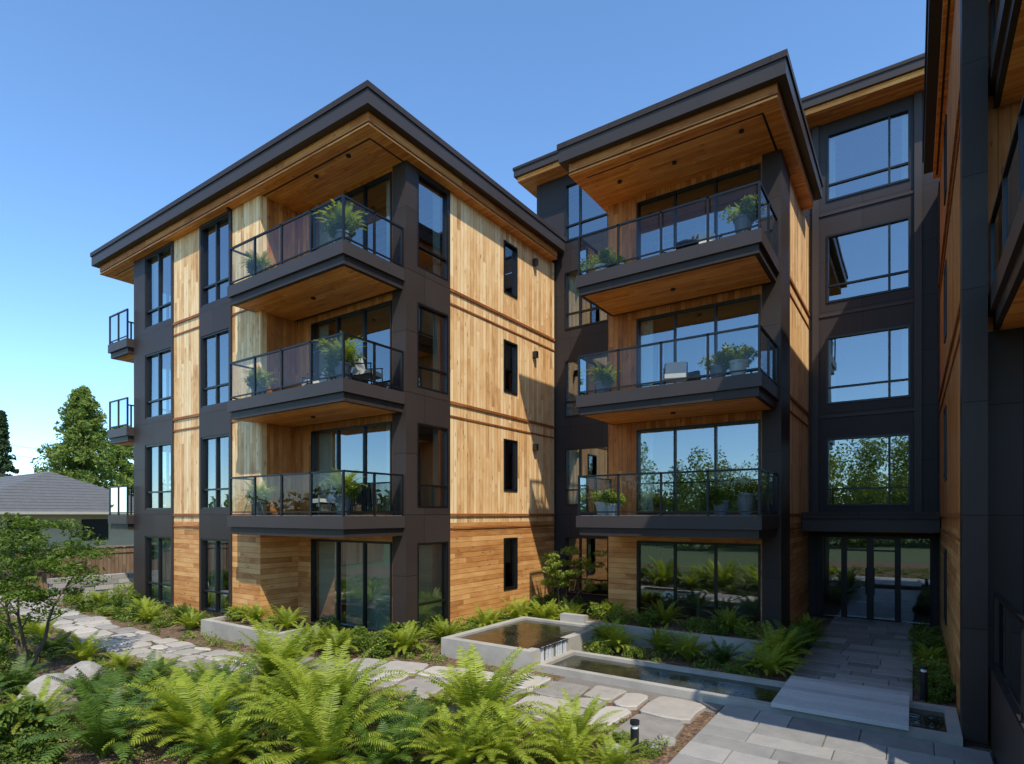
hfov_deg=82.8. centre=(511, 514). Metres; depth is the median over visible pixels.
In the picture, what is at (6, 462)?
pine tree
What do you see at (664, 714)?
flagstone path
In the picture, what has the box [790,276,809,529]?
belly bands
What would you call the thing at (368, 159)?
roof soffit
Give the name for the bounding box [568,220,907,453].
interior ceilings
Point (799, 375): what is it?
wood wall cladding
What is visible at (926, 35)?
roof fascia cap
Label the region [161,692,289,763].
sword fern
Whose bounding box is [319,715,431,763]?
sword fern
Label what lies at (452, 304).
belly bands
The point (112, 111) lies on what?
sky
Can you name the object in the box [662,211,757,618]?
interior walls
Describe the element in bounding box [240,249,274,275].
potted plant
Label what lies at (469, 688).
sword fern
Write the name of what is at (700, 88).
roof fascia cap
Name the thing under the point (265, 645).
sword fern
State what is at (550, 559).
vine maple tree
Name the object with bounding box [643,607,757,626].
interior floors
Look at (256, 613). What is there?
sword fern
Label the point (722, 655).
sword fern
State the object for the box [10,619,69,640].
sword fern
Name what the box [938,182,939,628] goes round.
dark cladding
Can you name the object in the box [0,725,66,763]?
garden shrub
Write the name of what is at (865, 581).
door handles
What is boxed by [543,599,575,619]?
garden shrub
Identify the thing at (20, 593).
japanese maple tree
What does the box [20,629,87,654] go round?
sword fern
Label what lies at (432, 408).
side dark cladding
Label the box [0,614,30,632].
garden shrub
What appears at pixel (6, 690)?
sword fern
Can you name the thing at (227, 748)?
sword fern
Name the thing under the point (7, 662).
garden shrub
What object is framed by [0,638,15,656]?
garden shrub
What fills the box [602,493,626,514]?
potted plant
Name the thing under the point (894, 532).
canopy soffit
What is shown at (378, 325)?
interior ceilings
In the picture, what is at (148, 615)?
sword fern
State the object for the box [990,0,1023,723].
railing
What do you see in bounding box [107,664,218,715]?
sword fern
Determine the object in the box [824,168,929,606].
interior walls
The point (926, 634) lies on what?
garden shrub
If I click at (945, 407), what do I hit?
window frames
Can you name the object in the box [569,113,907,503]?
curtains
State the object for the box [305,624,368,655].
sword fern
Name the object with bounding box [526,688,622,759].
sword fern
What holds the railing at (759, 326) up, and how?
on the balcony edges at (764, 382)
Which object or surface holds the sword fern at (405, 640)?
on the ground
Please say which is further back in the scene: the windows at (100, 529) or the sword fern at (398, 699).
the windows at (100, 529)
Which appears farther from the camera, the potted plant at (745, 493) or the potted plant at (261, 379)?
the potted plant at (261, 379)
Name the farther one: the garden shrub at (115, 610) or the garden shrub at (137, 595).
the garden shrub at (137, 595)
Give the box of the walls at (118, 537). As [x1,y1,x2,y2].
[0,514,133,549]
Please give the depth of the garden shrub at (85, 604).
18.99 m
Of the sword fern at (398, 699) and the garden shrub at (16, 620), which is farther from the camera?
the garden shrub at (16, 620)
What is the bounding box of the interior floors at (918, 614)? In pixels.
[582,586,929,623]
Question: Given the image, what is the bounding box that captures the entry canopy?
[802,518,939,532]
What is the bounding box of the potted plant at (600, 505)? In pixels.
[586,488,616,514]
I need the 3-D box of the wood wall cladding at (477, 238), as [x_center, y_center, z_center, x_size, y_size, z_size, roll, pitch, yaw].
[-0.194,-4.380,18.538,0.200,9.240,5.720,0,0,35]
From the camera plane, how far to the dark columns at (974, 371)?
8.00 m
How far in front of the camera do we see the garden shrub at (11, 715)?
8.07 m
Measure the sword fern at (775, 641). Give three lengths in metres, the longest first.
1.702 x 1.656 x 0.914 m
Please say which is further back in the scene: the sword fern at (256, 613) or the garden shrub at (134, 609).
the garden shrub at (134, 609)
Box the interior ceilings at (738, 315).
[640,299,757,435]
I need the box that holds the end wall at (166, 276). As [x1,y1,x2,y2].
[153,266,170,597]
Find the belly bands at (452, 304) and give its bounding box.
[173,288,554,528]
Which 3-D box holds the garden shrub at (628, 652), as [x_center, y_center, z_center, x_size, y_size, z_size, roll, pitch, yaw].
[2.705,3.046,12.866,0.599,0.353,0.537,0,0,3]
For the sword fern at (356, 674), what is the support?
on the ground
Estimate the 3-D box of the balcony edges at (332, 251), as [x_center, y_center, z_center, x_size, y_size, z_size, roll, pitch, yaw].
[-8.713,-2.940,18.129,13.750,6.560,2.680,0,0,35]
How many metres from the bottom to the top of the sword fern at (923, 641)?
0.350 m
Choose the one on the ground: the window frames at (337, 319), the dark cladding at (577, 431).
the dark cladding at (577, 431)
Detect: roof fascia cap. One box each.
[90,80,565,256]
[513,53,924,171]
[557,49,823,187]
[922,0,928,162]
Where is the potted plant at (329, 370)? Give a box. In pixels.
[322,365,351,380]
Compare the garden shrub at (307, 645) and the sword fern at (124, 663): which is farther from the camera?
the garden shrub at (307, 645)
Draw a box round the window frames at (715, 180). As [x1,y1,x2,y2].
[637,163,760,626]
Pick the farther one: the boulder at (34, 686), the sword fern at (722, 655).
the sword fern at (722, 655)
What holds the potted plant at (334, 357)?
on the balcony edges at (332, 251)
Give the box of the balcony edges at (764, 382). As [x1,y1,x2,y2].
[576,227,778,529]
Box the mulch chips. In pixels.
[0,646,648,763]
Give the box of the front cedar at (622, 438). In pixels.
[608,156,761,514]
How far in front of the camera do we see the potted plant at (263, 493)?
15.79 m
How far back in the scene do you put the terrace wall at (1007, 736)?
6.71 m
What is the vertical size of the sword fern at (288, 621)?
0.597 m
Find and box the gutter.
[0,511,133,513]
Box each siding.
[174,522,266,618]
[267,536,297,621]
[298,536,391,634]
[450,521,553,626]
[608,536,761,626]
[790,522,808,628]
[940,523,959,717]
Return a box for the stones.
[45,572,133,603]
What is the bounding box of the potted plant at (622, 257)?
[610,255,627,266]
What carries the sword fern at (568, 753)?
on the ground
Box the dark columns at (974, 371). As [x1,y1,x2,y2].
[960,0,987,748]
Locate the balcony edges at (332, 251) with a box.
[108,239,404,528]
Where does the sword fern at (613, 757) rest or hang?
on the ground
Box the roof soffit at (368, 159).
[100,122,556,295]
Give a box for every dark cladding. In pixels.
[134,209,231,617]
[416,168,449,635]
[537,91,939,626]
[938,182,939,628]
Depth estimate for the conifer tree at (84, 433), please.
51.12 m
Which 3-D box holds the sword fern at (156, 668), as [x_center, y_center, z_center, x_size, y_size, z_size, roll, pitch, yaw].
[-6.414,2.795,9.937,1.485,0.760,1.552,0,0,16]
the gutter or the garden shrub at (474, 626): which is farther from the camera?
the gutter
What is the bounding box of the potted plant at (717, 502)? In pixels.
[705,484,736,514]
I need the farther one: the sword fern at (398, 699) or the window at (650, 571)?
the window at (650, 571)
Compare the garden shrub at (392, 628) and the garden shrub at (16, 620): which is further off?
the garden shrub at (16, 620)
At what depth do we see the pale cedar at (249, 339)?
18.20 m
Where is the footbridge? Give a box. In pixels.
[771,675,908,730]
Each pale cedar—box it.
[174,195,266,521]
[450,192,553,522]
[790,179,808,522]
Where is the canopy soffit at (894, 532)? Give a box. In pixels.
[827,531,921,532]
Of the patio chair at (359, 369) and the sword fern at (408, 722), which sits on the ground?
the sword fern at (408, 722)
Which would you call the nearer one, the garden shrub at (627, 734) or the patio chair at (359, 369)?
the garden shrub at (627, 734)
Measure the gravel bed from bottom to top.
0.001 m
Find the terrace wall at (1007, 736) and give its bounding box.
[991,669,1023,763]
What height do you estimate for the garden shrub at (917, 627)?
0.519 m
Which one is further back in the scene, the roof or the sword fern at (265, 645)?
the roof
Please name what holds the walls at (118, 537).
on the lawn
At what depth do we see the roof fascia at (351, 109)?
15.78 m
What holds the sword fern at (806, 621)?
on the ground
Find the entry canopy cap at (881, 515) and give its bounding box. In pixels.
[802,512,939,518]
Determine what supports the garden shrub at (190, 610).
on the ground
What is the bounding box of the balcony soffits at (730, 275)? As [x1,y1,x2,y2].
[585,256,770,538]
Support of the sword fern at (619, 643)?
on the ground
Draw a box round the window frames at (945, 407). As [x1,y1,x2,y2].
[944,114,946,624]
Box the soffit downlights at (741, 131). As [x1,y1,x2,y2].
[617,129,743,537]
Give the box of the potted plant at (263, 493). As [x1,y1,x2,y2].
[237,479,279,514]
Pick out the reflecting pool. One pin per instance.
(554, 647)
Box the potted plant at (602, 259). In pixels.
[584,247,616,270]
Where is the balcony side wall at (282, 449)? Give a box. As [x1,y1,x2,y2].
[267,198,297,514]
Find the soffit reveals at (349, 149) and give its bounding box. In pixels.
[114,138,402,275]
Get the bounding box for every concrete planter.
[201,615,319,648]
[560,612,786,661]
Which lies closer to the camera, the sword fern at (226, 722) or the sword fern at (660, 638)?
the sword fern at (226, 722)
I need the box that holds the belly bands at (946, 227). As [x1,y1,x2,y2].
[938,86,959,541]
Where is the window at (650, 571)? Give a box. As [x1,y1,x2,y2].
[640,231,661,612]
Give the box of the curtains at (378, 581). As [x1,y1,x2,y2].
[154,181,509,629]
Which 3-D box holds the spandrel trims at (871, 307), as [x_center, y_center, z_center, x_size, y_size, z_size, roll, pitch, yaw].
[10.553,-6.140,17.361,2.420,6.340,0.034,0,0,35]
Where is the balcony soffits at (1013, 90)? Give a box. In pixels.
[1000,0,1023,329]
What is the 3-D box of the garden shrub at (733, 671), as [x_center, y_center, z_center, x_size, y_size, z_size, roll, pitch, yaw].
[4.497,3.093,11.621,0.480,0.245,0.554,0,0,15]
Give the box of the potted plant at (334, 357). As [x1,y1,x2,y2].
[316,330,365,378]
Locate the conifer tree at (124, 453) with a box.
[97,425,133,496]
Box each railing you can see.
[109,194,402,515]
[578,180,777,515]
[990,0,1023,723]
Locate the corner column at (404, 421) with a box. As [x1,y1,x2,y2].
[392,160,415,632]
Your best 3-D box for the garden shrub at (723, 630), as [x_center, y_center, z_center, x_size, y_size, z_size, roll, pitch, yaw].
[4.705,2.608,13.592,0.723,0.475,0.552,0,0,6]
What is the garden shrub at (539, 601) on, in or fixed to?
on the ground
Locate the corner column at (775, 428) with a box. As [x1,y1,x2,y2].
[762,149,787,633]
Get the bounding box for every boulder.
[0,596,11,610]
[17,673,82,714]
[63,661,107,681]
[410,690,429,701]
[438,705,463,724]
[514,714,530,727]
[543,723,584,741]
[657,733,675,746]
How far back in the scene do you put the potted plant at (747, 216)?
13.12 m
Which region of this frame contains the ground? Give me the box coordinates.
[0,601,994,763]
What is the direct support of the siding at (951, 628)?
on the ground
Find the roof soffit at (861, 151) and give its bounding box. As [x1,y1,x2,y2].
[518,68,923,230]
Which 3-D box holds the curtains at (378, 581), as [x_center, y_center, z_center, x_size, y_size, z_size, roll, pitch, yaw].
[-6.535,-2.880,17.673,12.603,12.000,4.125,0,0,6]
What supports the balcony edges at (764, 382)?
attached to the corner column at (775, 428)
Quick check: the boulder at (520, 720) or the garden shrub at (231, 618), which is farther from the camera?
the garden shrub at (231, 618)
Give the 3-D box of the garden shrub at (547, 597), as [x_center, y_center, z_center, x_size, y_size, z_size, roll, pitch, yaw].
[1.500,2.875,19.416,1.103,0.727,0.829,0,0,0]
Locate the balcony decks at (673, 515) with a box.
[580,376,776,515]
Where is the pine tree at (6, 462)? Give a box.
[0,410,19,476]
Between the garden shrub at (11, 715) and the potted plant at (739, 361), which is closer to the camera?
the garden shrub at (11, 715)
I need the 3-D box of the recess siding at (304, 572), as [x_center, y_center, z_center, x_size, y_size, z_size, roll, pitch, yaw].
[-4.660,1.720,16.228,4.020,2.960,0.200,0,0,35]
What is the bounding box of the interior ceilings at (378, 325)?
[162,306,511,442]
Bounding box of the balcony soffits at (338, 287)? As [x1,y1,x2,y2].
[116,266,396,537]
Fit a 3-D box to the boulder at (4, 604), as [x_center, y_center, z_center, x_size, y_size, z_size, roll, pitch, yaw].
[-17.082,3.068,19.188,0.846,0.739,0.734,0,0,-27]
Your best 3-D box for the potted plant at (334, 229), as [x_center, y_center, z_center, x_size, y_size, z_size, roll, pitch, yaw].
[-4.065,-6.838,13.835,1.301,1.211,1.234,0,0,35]
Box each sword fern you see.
[0,651,63,694]
[0,675,83,733]
[0,676,27,698]
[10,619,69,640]
[18,683,174,763]
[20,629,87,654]
[22,661,172,725]
[44,665,127,700]
[48,628,116,660]
[81,589,115,607]
[99,648,148,670]
[100,596,132,609]
[100,649,193,698]
[102,665,270,758]
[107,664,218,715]
[122,596,166,617]
[131,604,167,621]
[141,652,188,677]
[153,708,278,763]
[161,603,205,622]
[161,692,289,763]
[167,607,209,629]
[173,654,258,686]
[178,660,261,709]
[205,616,352,691]
[216,674,295,721]
[219,604,252,616]
[222,638,423,759]
[232,662,336,722]
[232,667,416,763]
[233,603,277,622]
[263,605,310,631]
[284,619,335,649]
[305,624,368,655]
[307,654,374,697]
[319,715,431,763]
[344,687,452,763]
[383,620,434,656]
[390,695,440,724]
[393,699,522,763]
[394,643,557,745]
[425,691,569,763]
[426,617,465,638]
[426,689,454,713]
[461,603,502,628]
[499,596,544,617]
[523,718,607,763]
[526,598,568,618]
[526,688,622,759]
[548,597,585,619]
[580,732,649,763]
[584,617,635,644]
[591,625,644,651]
[595,599,629,614]
[636,623,682,653]
[640,599,689,625]
[657,628,720,660]
[696,637,745,663]
[702,606,753,631]
[729,620,820,667]
[731,639,808,676]
[754,619,833,654]
[769,620,831,644]
[789,612,830,634]
[899,642,948,661]
[901,663,953,685]
[909,635,940,647]
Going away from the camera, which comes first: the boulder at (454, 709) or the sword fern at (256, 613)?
the boulder at (454, 709)
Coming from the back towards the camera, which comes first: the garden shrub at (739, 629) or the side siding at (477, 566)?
the side siding at (477, 566)
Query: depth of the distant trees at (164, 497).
77.72 m
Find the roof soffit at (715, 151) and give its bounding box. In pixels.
[569,95,812,249]
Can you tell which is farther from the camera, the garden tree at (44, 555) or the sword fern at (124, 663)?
the garden tree at (44, 555)
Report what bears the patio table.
on the balcony edges at (764, 382)
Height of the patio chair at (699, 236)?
0.866 m
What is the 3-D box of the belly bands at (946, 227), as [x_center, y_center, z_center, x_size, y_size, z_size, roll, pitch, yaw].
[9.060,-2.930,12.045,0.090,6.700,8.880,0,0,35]
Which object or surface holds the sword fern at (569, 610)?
on the ground
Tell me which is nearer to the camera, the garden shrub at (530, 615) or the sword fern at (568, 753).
the sword fern at (568, 753)
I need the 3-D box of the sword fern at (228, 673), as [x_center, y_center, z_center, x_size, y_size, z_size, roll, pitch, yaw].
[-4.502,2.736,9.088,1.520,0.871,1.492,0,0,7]
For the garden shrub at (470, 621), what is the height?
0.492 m
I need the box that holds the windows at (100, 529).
[7,519,107,542]
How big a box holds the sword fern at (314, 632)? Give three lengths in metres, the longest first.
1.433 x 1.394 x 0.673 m
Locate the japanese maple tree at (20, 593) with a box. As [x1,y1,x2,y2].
[0,512,117,669]
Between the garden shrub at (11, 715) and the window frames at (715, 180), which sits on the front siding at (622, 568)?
the window frames at (715, 180)
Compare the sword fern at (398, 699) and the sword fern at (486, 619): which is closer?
the sword fern at (398, 699)
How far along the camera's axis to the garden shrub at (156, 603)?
18.97 m
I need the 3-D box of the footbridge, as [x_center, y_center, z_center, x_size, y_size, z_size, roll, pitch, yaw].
[5.376,3.018,9.449,1.800,0.080,1.860,0,0,35]
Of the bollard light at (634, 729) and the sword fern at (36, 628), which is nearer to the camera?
the bollard light at (634, 729)
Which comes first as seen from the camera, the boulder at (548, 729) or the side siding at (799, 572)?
the boulder at (548, 729)
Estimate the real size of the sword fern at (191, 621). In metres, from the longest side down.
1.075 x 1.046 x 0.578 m
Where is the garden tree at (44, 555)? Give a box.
[0,520,81,588]
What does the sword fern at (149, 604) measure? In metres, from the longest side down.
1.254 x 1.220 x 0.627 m
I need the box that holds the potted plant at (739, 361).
[721,342,757,375]
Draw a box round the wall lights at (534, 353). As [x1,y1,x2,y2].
[532,258,537,450]
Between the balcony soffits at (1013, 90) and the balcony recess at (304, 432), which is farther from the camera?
the balcony recess at (304, 432)
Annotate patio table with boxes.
[676,239,696,248]
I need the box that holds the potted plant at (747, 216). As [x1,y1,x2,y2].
[719,193,765,233]
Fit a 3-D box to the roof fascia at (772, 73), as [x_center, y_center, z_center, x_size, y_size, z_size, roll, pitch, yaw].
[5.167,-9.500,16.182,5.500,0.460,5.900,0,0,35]
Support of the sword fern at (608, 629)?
on the ground
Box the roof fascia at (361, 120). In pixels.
[100,111,556,272]
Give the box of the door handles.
[865,568,873,594]
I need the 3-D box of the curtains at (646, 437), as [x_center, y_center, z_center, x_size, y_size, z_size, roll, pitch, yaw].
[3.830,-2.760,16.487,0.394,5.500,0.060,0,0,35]
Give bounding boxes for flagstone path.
[8,596,705,750]
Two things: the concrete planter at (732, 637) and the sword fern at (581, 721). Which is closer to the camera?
the sword fern at (581, 721)
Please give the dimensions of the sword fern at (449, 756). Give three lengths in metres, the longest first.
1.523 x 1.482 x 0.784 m
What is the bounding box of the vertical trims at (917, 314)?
[812,90,921,511]
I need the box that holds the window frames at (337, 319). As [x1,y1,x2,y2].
[145,171,517,632]
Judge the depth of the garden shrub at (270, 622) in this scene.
14.71 m
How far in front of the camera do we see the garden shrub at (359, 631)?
14.04 m
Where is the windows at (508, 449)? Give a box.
[505,273,511,586]
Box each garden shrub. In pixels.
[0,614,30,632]
[0,619,32,643]
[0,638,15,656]
[0,654,15,672]
[0,696,56,751]
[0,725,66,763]
[61,590,92,603]
[76,601,99,611]
[90,591,118,606]
[94,604,114,615]
[108,582,133,598]
[109,589,142,608]
[110,606,129,617]
[126,604,160,621]
[128,598,166,610]
[148,615,174,627]
[165,603,194,621]
[180,607,214,627]
[224,607,249,621]
[261,614,282,627]
[282,635,312,651]
[313,615,340,635]
[347,629,393,658]
[348,625,379,648]
[383,620,424,647]
[421,614,448,639]
[452,616,480,631]
[458,622,479,631]
[493,610,511,622]
[497,603,534,618]
[527,593,552,610]
[541,590,570,602]
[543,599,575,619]
[569,595,593,614]
[581,636,611,654]
[586,600,612,618]
[606,604,640,623]
[612,730,629,744]
[621,643,647,658]
[634,607,659,626]
[639,738,661,759]
[678,615,710,631]
[698,616,729,635]
[724,663,747,675]
[732,617,769,637]
[906,628,943,643]
[907,622,941,638]
[908,636,946,660]
[912,655,950,678]
[912,674,955,703]
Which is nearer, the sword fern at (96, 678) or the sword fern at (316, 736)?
the sword fern at (316, 736)
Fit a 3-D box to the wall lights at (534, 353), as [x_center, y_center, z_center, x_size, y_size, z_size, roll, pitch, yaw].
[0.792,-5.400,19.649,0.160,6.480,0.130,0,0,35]
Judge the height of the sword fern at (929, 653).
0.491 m
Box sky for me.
[0,0,925,505]
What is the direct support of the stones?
on the ground
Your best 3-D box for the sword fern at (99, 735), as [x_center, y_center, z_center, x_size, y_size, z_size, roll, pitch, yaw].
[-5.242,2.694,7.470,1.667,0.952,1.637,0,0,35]
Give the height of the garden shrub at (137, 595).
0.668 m
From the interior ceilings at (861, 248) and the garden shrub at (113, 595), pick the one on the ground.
the garden shrub at (113, 595)
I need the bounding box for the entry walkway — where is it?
[785,617,912,700]
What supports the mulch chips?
on the ground
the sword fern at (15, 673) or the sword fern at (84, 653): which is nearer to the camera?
the sword fern at (15, 673)
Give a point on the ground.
(691, 731)
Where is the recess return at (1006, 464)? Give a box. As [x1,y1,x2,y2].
[988,327,1023,739]
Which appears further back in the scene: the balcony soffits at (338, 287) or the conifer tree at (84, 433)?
the conifer tree at (84, 433)
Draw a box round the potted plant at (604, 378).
[585,360,616,392]
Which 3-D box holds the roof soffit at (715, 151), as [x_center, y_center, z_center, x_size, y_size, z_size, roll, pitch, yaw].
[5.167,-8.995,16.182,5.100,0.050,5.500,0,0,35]
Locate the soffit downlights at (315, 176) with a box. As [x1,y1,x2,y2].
[226,154,350,417]
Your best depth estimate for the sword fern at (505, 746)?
7.24 m
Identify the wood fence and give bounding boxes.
[0,545,133,594]
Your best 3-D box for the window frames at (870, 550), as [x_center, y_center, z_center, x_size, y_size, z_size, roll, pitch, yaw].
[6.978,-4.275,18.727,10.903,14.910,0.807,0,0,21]
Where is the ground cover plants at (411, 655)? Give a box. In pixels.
[0,594,944,763]
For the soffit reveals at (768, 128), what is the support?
attached to the roof fascia at (772, 73)
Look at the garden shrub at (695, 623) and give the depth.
14.12 m
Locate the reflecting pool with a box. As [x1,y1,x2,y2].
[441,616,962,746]
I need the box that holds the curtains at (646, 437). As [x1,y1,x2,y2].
[641,320,652,510]
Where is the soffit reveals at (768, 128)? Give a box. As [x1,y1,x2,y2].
[587,113,777,177]
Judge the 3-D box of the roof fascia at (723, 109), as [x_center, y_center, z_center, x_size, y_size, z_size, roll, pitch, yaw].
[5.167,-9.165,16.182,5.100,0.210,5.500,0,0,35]
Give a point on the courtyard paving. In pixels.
(728, 734)
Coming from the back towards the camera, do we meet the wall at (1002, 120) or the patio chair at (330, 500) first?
the patio chair at (330, 500)
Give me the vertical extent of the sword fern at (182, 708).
0.968 m
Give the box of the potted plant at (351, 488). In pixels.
[315,467,367,514]
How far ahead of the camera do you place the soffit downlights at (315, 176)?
15.29 m
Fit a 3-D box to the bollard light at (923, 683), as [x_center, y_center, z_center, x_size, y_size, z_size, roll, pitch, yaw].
[7.060,2.900,9.951,0.124,0.600,0.121,0,0,35]
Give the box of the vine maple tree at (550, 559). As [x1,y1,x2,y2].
[538,545,607,604]
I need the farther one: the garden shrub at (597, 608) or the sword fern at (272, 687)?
the garden shrub at (597, 608)
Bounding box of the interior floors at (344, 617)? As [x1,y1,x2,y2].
[223,608,345,623]
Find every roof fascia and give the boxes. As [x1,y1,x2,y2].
[91,88,564,268]
[514,57,924,179]
[558,57,821,200]
[924,0,942,173]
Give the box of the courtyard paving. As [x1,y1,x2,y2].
[668,705,993,763]
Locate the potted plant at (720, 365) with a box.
[698,350,733,377]
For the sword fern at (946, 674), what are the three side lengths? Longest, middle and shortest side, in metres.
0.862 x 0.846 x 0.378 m
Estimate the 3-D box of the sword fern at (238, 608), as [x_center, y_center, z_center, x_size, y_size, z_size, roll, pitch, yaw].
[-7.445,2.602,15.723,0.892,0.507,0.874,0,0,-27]
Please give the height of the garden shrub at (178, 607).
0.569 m
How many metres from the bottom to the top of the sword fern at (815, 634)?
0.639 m
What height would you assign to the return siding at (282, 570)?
2.960 m
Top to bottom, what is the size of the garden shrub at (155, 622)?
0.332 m
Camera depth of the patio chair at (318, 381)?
15.40 m
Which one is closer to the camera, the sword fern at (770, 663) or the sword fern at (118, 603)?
the sword fern at (770, 663)
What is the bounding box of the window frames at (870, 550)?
[565,107,931,626]
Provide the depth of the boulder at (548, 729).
8.12 m
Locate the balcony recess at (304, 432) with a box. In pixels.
[298,168,391,514]
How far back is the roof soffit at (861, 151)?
18.92 m
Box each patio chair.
[302,368,327,385]
[313,484,337,514]
[348,355,382,386]
[663,361,687,384]
[692,233,721,243]
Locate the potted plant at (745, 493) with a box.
[724,475,765,515]
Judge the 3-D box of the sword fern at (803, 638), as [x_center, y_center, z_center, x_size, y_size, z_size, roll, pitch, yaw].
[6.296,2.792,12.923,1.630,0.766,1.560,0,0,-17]
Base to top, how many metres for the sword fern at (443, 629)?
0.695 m
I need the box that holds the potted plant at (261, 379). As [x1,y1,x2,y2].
[241,365,274,395]
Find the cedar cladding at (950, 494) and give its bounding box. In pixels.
[940,0,959,529]
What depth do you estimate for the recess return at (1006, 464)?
8.13 m
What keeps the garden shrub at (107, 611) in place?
on the ground
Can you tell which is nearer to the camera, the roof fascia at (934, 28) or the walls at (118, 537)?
the roof fascia at (934, 28)
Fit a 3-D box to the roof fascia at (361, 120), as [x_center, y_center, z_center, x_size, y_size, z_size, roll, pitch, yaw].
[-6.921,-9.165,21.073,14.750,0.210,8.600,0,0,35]
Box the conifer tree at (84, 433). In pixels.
[30,385,133,495]
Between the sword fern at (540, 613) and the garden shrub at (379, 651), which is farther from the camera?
the sword fern at (540, 613)
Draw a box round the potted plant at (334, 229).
[314,199,367,242]
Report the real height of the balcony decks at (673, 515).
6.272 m
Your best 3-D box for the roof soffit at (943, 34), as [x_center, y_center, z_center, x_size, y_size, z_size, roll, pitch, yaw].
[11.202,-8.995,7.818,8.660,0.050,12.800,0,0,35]
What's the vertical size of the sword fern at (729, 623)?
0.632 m
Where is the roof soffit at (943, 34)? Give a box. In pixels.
[933,0,954,178]
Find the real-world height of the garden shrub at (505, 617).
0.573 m
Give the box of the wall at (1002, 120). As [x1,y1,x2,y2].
[988,0,1021,331]
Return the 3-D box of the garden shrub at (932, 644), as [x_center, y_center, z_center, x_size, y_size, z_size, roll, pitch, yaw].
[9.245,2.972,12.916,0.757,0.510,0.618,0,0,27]
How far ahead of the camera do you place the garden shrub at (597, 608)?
15.65 m
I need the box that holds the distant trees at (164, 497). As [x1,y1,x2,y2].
[162,475,170,505]
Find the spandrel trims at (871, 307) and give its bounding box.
[819,190,913,418]
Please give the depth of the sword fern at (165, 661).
11.23 m
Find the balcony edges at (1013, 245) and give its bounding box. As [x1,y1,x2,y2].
[988,0,1023,316]
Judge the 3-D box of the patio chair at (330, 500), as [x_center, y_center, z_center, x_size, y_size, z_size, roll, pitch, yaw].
[-4.944,-0.403,15.509,0.687,0.866,0.591,0,0,-38]
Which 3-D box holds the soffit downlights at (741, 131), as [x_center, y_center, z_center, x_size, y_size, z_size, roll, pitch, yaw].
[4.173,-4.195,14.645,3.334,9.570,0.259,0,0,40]
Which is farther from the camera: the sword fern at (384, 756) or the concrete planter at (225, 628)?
the concrete planter at (225, 628)
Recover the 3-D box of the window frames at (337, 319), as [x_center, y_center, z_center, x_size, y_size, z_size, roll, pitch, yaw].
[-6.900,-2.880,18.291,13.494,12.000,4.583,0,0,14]
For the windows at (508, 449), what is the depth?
21.73 m
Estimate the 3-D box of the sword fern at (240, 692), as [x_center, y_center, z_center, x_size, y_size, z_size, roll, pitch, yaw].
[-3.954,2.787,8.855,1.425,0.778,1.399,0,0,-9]
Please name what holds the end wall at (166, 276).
on the ground
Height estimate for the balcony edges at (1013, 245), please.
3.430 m
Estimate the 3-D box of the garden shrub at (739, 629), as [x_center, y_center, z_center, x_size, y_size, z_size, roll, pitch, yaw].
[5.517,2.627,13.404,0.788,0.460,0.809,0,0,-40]
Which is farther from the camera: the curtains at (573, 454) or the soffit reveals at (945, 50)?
the curtains at (573, 454)
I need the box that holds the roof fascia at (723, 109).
[569,83,812,202]
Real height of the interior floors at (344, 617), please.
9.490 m
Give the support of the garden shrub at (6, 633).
on the ground
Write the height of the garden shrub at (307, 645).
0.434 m
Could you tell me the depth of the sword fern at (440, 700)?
9.29 m
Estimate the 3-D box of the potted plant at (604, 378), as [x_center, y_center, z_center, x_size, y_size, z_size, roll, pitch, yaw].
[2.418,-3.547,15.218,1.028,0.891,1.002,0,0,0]
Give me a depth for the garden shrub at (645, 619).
14.48 m
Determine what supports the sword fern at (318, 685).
on the ground
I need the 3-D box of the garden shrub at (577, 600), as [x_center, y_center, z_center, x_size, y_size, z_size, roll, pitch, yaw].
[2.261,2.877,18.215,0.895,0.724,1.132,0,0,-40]
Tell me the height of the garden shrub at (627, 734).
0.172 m
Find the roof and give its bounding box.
[0,471,165,511]
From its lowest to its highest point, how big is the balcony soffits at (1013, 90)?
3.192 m
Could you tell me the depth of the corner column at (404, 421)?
14.82 m
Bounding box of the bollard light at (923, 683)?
[919,665,927,701]
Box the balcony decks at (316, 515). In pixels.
[231,515,401,515]
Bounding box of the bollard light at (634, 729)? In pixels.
[630,719,639,761]
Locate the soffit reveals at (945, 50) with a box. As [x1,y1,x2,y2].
[936,0,950,174]
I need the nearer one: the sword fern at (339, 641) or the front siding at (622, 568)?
the sword fern at (339, 641)
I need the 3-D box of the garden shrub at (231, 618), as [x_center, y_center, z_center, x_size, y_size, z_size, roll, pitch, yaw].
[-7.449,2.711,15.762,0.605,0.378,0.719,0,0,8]
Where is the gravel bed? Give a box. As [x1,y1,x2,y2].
[557,677,723,713]
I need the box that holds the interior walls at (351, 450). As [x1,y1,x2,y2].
[209,224,441,616]
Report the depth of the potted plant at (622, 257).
15.05 m
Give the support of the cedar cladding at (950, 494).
on the siding at (951, 628)

